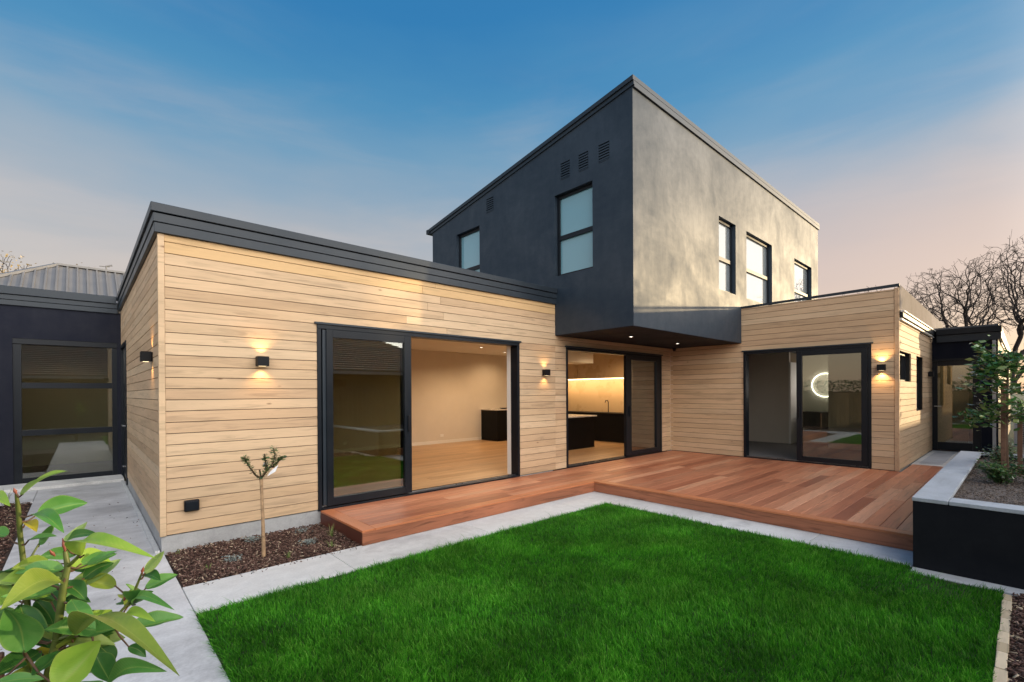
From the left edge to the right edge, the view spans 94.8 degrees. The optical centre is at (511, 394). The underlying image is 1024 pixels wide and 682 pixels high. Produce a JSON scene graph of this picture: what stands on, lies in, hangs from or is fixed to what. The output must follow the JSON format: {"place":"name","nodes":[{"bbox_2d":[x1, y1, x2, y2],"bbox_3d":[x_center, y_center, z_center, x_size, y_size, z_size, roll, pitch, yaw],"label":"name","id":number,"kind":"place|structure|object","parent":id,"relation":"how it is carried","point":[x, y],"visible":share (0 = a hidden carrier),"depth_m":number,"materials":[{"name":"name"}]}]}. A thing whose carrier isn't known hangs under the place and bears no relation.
{"place":"outdoors","nodes":[
{"label":"outdoors","id":0,"kind":"place"},
{"bbox_2d":[0,474,229,681],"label":"concrete path","id":1,"kind":"structure","parent":0,"point":[183,644],"depth_m":4.25,"materials":[{"name":"grey concrete"}]},
{"bbox_2d":[0,503,1023,679],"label":"garden bed soil","id":2,"kind":"structure","parent":0,"point":[7,553],"depth_m":4.56,"materials":[{"name":"brown soil"}]},
{"bbox_2d":[0,502,29,569],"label":"bark mulch","id":3,"kind":"object","parent":2,"relation":"on","point":[8,520],"visible":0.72,"depth_m":5.71,"materials":[{"name":"brown wood"}]},
{"bbox_2d":[0,470,182,681],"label":"magnolia sapling","id":4,"kind":"object","parent":2,"relation":"on","point":[86,633],"visible":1,"depth_m":1.02,"materials":[{"name":"green plant"}]},
{"bbox_2d":[244,535,257,542],"bbox_3d":[-2.700,1.510,4.911,0.225,0.058,0.183,0,0,19],"label":"ground plant","id":5,"kind":"object","parent":2,"relation":"on","point":[250,537],"visible":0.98,"depth_m":4.89,"materials":[{"name":"grey plant"}]},
{"bbox_2d":[165,522,360,587],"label":"bark mulch","id":6,"kind":"object","parent":2,"relation":"on","point":[198,573],"visible":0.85,"depth_m":4.54,"materials":[{"name":"brown wood"}]},
{"bbox_2d":[222,552,244,561],"bbox_3d":[-2.566,1.504,4.335,0.181,0.070,0.205,0,0,20],"label":"ground plant","id":7,"kind":"object","parent":6,"relation":"on","point":[233,558],"visible":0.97,"depth_m":4.32,"materials":[{"name":"plant"}]},
{"bbox_2d":[241,445,286,556],"bbox_3d":[-2.306,1.032,4.416,0.240,1.064,0.474,0,0,15],"label":"standard tree","id":8,"kind":"object","parent":6,"relation":"on","point":[261,477],"visible":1,"depth_m":4.44,"materials":[{"name":"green plant"}]},
{"bbox_2d":[291,526,310,534],"bbox_3d":[-2.307,1.502,5.196,0.254,0.062,0.202,0,0,16],"label":"ground plant","id":9,"kind":"object","parent":6,"relation":"on","point":[301,530],"visible":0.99,"depth_m":5.18,"materials":[{"name":"grey plant"}]},
{"bbox_2d":[327,526,339,536],"bbox_3d":[-1.927,1.462,5.017,0.154,0.135,0.162,0,0,24],"label":"grass tuft","id":10,"kind":"object","parent":6,"relation":"on","point":[331,534],"visible":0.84,"depth_m":5.03,"materials":[{"name":"green plant"}]},
{"bbox_2d":[298,537,315,544],"bbox_3d":[-2.063,1.499,4.795,0.242,0.073,0.217,0,0,-20],"label":"ground plant","id":11,"kind":"object","parent":2,"relation":"on","point":[309,540],"visible":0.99,"depth_m":4.81,"materials":[{"name":"plant"}]},
{"bbox_2d":[993,594,1022,681],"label":"lawn edging","id":12,"kind":"object","parent":2,"relation":"on","point":[1002,654],"visible":0.81,"depth_m":2.85,"materials":[{"name":"beige stone"}]},
{"bbox_2d":[1005,592,1023,681],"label":"bark mulch","id":13,"kind":"object","parent":2,"relation":"on","point":[1015,660],"visible":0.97,"depth_m":2.88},
{"bbox_2d":[0,0,1023,390],"label":"sky","id":14,"kind":"structure","parent":0,"point":[896,126],"materials":[{"name":"blue"}]},
{"bbox_2d":[123,393,1023,666],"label":"ground","id":15,"kind":"structure","parent":0,"point":[1011,433],"depth_m":17.57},
{"bbox_2d":[0,251,81,272],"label":"autumn tree","id":16,"kind":"object","parent":15,"relation":"on","point":[10,265],"visible":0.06,"depth_m":20.03,"materials":[{"name":"brown plant"}]},
{"bbox_2d":[0,263,124,302],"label":"neighbour house","id":17,"kind":"structure","parent":15,"relation":"on","point":[75,278],"depth_m":16.71,"materials":[{"name":"grey metal"}]},
{"bbox_2d":[0,74,1010,554],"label":"house","id":18,"kind":"structure","parent":15,"relation":"on","point":[654,224],"depth_m":7.83,"materials":[{"name":"brown wood"}]},
{"bbox_2d":[120,340,127,484],"bbox_3d":[-6.806,0.304,8.295,0.150,2.400,1.300,-1,0,-43],"label":"side door","id":19,"kind":"structure","parent":18,"relation":"in","point":[123,351],"depth_m":8.59,"materials":[{"name":"black metal"}]},
{"bbox_2d":[140,351,152,361],"bbox_3d":[-3.845,-0.397,4.946,0.100,0.107,0.115,-1,0,-43],"label":"wall light","id":20,"kind":"object","parent":18,"relation":"attached to","point":[146,356],"visible":1,"depth_m":4.91,"materials":[{"name":"black metal"}]},
{"bbox_2d":[184,499,199,511],"bbox_3d":[-3.189,1.107,4.687,0.125,0.109,0.063,-1,0,-43],"label":"outdoor socket","id":21,"kind":"object","parent":18,"relation":"attached to","point":[191,505],"visible":1,"depth_m":4.66,"materials":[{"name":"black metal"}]},
{"bbox_2d":[255,356,268,365],"bbox_3d":[-2.710,-0.359,5.104,0.115,0.107,0.100,-1,0,-43],"label":"wall light","id":22,"kind":"object","parent":18,"relation":"attached to","point":[261,360],"visible":1,"depth_m":5.06,"materials":[{"name":"black metal"}]},
{"bbox_2d":[314,321,521,510],"bbox_3d":[-1.159,0.244,6.738,3.340,2.252,0.305,-1,0,-43],"label":"sliding door","id":23,"kind":"structure","parent":18,"relation":"in","point":[326,332],"depth_m":6.27,"materials":[{"name":"black metal"}]},
{"bbox_2d":[23,440,860,496],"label":"interior floor","id":24,"kind":"structure","parent":18,"relation":"in","point":[434,465],"depth_m":9.60,"materials":[{"name":"brown wood"}]},
{"bbox_2d":[481,408,506,440],"bbox_3d":[0.078,0.867,14.074,2.000,0.891,0.740,-1,0,-43],"label":"kitchen cabinet","id":25,"kind":"object","parent":24,"relation":"on","point":[493,424],"visible":0.45,"depth_m":13.33,"materials":[{"name":"wood"}]},
{"bbox_2d":[568,411,623,442],"bbox_3d":[2.346,0.906,13.605,0.570,0.791,2.995,-1,0,-43],"label":"kitchen bench","id":26,"kind":"object","parent":24,"relation":"on","point":[608,426],"visible":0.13,"depth_m":12.93,"materials":[{"name":"black wood"}]},
{"bbox_2d":[459,228,479,271],"bbox_3d":[-0.906,-2.824,10.318,0.066,1.485,0.775,-1,0,-43],"label":"window","id":27,"kind":"structure","parent":18,"relation":"in","point":[469,242],"depth_m":10.32,"materials":[{"name":"glass"}]},
{"bbox_2d":[22,311,972,471],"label":"interior walls","id":28,"kind":"structure","parent":18,"relation":"in","point":[456,387],"depth_m":11.53,"materials":[{"name":"white paint"}]},
{"bbox_2d":[568,351,592,363],"bbox_3d":[1.548,-1.001,12.466,1.180,0.345,0.600,-1,0,-43],"label":"bulkhead","id":29,"kind":"object","parent":28,"relation":"hanging from","point":[579,358],"visible":0.43,"depth_m":12.28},
{"bbox_2d":[568,353,623,378],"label":"wall cupboards","id":30,"kind":"object","parent":28,"relation":"attached to","point":[605,366],"depth_m":13.30,"materials":[{"name":"brown wood"}]},
{"bbox_2d":[568,364,577,378],"bbox_3d":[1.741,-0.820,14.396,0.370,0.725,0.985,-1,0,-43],"label":"cupboard door","id":31,"kind":"structure","parent":30,"relation":"in","point":[572,368],"depth_m":14.04,"materials":[{"name":"brown wood"}]},
{"bbox_2d":[578,353,605,378],"bbox_3d":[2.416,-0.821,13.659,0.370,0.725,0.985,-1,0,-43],"label":"cupboard door","id":32,"kind":"structure","parent":30,"relation":"in","point":[597,369],"depth_m":13.45,"materials":[{"name":"brown wood"}]},
{"bbox_2d":[568,378,623,379],"bbox_3d":[2.304,-0.440,13.586,0.040,0.025,2.930,-1,0,-43],"label":"strip light","id":33,"kind":"object","parent":30,"relation":"attached to","point":[597,378],"visible":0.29,"depth_m":13.41,"materials":[{"name":"white plastic"}]},
{"bbox_2d":[605,354,623,377],"bbox_3d":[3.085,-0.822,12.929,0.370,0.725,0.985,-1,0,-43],"label":"cupboard door","id":34,"kind":"structure","parent":30,"relation":"in","point":[614,363],"depth_m":12.94,"materials":[{"name":"brown wood"}]},
{"bbox_2d":[789,362,796,443],"bbox_3d":[7.426,0.218,12.369,0.740,2.100,0.045,-1,0,-43],"label":"door leaf","id":35,"kind":"structure","parent":28,"relation":"in","point":[792,366],"depth_m":12.20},
{"bbox_2d":[803,411,827,428],"bbox_3d":[7.908,0.647,11.952,0.480,0.400,0.850,-1,0,-43],"label":"vanity","id":36,"kind":"object","parent":28,"relation":"attached to","point":[814,419],"visible":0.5,"depth_m":11.87,"materials":[{"name":"brown wood"}]},
{"bbox_2d":[811,373,827,396],"bbox_3d":[8.054,-0.239,12.094,0.028,0.628,0.628,-1,0,-43],"label":"ring light","id":37,"kind":"object","parent":28,"relation":"attached to","point":[812,385],"visible":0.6,"depth_m":12.23,"materials":[{"name":"white"}]},
{"bbox_2d":[542,369,549,375],"bbox_3d":[0.591,-0.377,8.129,0.115,0.107,0.100,-1,0,-43],"label":"wall light","id":38,"kind":"object","parent":18,"relation":"attached to","point":[545,372],"visible":1,"depth_m":8.10,"materials":[{"name":"black metal"}]},
{"bbox_2d":[557,183,592,275],"bbox_3d":[1.097,-2.802,8.132,0.066,1.435,0.785,-1,0,-43],"label":"window","id":39,"kind":"structure","parent":18,"relation":"in","point":[574,208],"depth_m":8.13,"materials":[{"name":"glass"}]},
{"bbox_2d":[565,346,662,468],"bbox_3d":[2.170,0.222,9.722,3.377,2.236,0.205,-1,0,-43],"label":"sliding door","id":40,"kind":"structure","parent":18,"relation":"in","point":[642,371],"depth_m":10.19,"materials":[{"name":"black metal"}]},
{"bbox_2d":[719,219,731,292],"bbox_3d":[4.277,-2.771,9.534,0.735,1.435,0.066,-1,0,-43],"label":"window","id":41,"kind":"structure","parent":18,"relation":"in","point":[725,230],"depth_m":9.62,"materials":[{"name":"glass"}]},
{"bbox_2d":[746,234,768,302],"bbox_3d":[5.530,-2.786,10.682,1.455,1.442,0.066,-1,0,-43],"label":"window","id":42,"kind":"structure","parent":18,"relation":"in","point":[757,252],"depth_m":10.77,"materials":[{"name":"glass"}]},
{"bbox_2d":[794,261,808,301],"bbox_3d":[7.793,-2.808,12.756,1.395,1.445,0.066,-1,0,-43],"label":"window","id":43,"kind":"structure","parent":18,"relation":"in","point":[801,275],"depth_m":12.83,"materials":[{"name":"glass"}]},
{"bbox_2d":[741,342,873,468],"bbox_3d":[5.632,0.205,9.109,0.205,2.236,2.223,-1,0,-43],"label":"sliding door","id":44,"kind":"structure","parent":18,"relation":"in","point":[863,348],"depth_m":8.81,"materials":[{"name":"black metal"}]},
{"bbox_2d":[877,364,885,370],"bbox_3d":[6.381,-0.465,8.126,0.100,0.107,0.115,-1,0,-43],"label":"wall light","id":45,"kind":"object","parent":18,"relation":"attached to","point":[881,367],"visible":1,"depth_m":8.10,"materials":[{"name":"black metal"}]},
{"bbox_2d":[900,353,905,380],"bbox_3d":[7.032,-0.495,8.560,1.140,0.520,0.060,-1,0,-43],"label":"window","id":46,"kind":"structure","parent":18,"relation":"in","point":[902,356],"depth_m":8.84,"materials":[{"name":"black glass"}]},
{"bbox_2d":[915,357,918,409],"bbox_3d":[8.283,-0.222,9.706,0.890,1.090,0.060,-1,0,-43],"label":"window","id":47,"kind":"structure","parent":18,"relation":"in","point":[917,359],"depth_m":9.97,"materials":[{"name":"black metal"}]},
{"bbox_2d":[928,371,933,376],"bbox_3d":[9.268,-0.450,10.405,0.110,0.110,0.090,-1,0,-43],"label":"wall light","id":48,"kind":"object","parent":18,"relation":"attached to","point":[930,373],"visible":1,"depth_m":10.37,"materials":[{"name":"black metal"}]},
{"bbox_2d":[931,357,980,451],"bbox_3d":[9.986,0.235,10.605,0.130,2.090,0.845,-1,0,-43],"label":"porch door","id":49,"kind":"structure","parent":18,"relation":"in","point":[953,446],"depth_m":10.64,"materials":[{"name":"black metal"}]},
{"bbox_2d":[182,491,1023,614],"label":"concrete border","id":50,"kind":"object","parent":15,"relation":"on","point":[215,594],"visible":0.53,"depth_m":4.63,"materials":[{"name":"grey concrete"}]},
{"bbox_2d":[204,547,356,584],"bbox_3d":[-2.021,1.522,4.242,1.298,0.020,0.118,-1,0,-43],"label":"blown bark","id":51,"kind":"object","parent":50,"relation":"on","point":[278,565],"visible":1,"depth_m":4.26,"materials":[{"name":"brown wood"}]},
{"bbox_2d":[321,450,942,550],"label":"timber deck","id":52,"kind":"structure","parent":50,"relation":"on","point":[874,506],"depth_m":6.33,"materials":[{"name":"brown wood"}]},
{"bbox_2d":[867,287,940,313],"bbox_3d":[27.636,-3.770,36.777,10.618,10.021,8.576,0,0,-19],"label":"bare tree","id":53,"kind":"object","parent":15,"relation":"on","point":[912,290],"visible":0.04,"depth_m":34.07,"materials":[{"name":"brown plant"}]},
{"bbox_2d":[911,450,958,466],"bbox_3d":[10.428,1.388,8.262,6.600,0.218,4.806,-1,0,-43],"label":"porch landing","id":54,"kind":"object","parent":15,"relation":"on","point":[937,458],"visible":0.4,"depth_m":9.50,"materials":[{"name":"concrete"}]},
{"bbox_2d":[906,232,1023,398],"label":"bare tree","id":55,"kind":"object","parent":15,"relation":"on","point":[1016,316],"visible":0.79,"depth_m":21.02,"materials":[{"name":"brown plant"}]},
{"bbox_2d":[912,451,1023,589],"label":"planter","id":56,"kind":"object","parent":15,"relation":"on","point":[978,539],"visible":0.91,"depth_m":3.91,"materials":[{"name":"black paint"}]},
{"bbox_2d":[952,335,1023,468],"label":"planter tree","id":57,"kind":"object","parent":56,"relation":"on","point":[1002,365],"visible":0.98,"depth_m":5.55,"materials":[{"name":"green plant"}]},
{"bbox_2d":[954,457,1023,505],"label":"bark fines","id":58,"kind":"object","parent":56,"relation":"on","point":[992,488],"visible":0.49,"depth_m":4.76,"materials":[{"name":"brown wood"}]},
{"bbox_2d":[976,441,1016,471],"bbox_3d":[6.109,0.772,5.901,0.442,0.489,0.426,-1,0,-43],"label":"shrub","id":59,"kind":"object","parent":56,"relation":"in","point":[996,453],"visible":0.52,"depth_m":5.90,"materials":[{"name":"green plant"}]},
{"bbox_2d":[975,456,1023,484],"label":"shrub","id":60,"kind":"object","parent":56,"relation":"in","point":[998,473],"visible":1,"depth_m":5.05,"materials":[{"name":"green plant"}]},
{"bbox_2d":[1001,383,1005,467],"bbox_3d":[5.769,0.449,5.522,0.044,1.170,0.044,-1,0,-43],"label":"tree stake","id":61,"kind":"object","parent":56,"relation":"in","point":[1003,442],"visible":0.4,"depth_m":5.51,"materials":[{"name":"brown wood"}]},
{"bbox_2d":[1006,458,1023,480],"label":"shrub","id":62,"kind":"object","parent":56,"relation":"on","point":[1021,468],"visible":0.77,"depth_m":5.11,"materials":[{"name":"green plant"}]},
{"bbox_2d":[1017,399,1022,474],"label":"tree stake","id":63,"kind":"object","parent":56,"relation":"in","point":[1019,445],"visible":0.58,"depth_m":5.61,"materials":[{"name":"brown wood"}]},
{"bbox_2d":[568,414,596,449],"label":"kitchen island","id":64,"kind":"structure","parent":0,"point":[580,431],"depth_m":11.39,"materials":[{"name":"wood"}]},
{"bbox_2d":[189,501,1007,681],"bbox_3d":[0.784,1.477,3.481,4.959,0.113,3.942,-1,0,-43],"label":"grass","id":65,"kind":"structure","parent":0,"point":[354,590],"depth_m":3.23,"materials":[{"name":"green plant"}]},
{"bbox_2d":[0,652,4,678],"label":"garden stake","id":66,"kind":"object","parent":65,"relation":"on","point":[2,655],"visible":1,"depth_m":1.03,"materials":[{"name":"brown wood"}]},
{"bbox_2d":[1014,412,1023,454],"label":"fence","id":67,"kind":"object","parent":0,"point":[1015,436],"visible":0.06,"depth_m":8.57,"materials":[{"name":"wood"}]}
]}

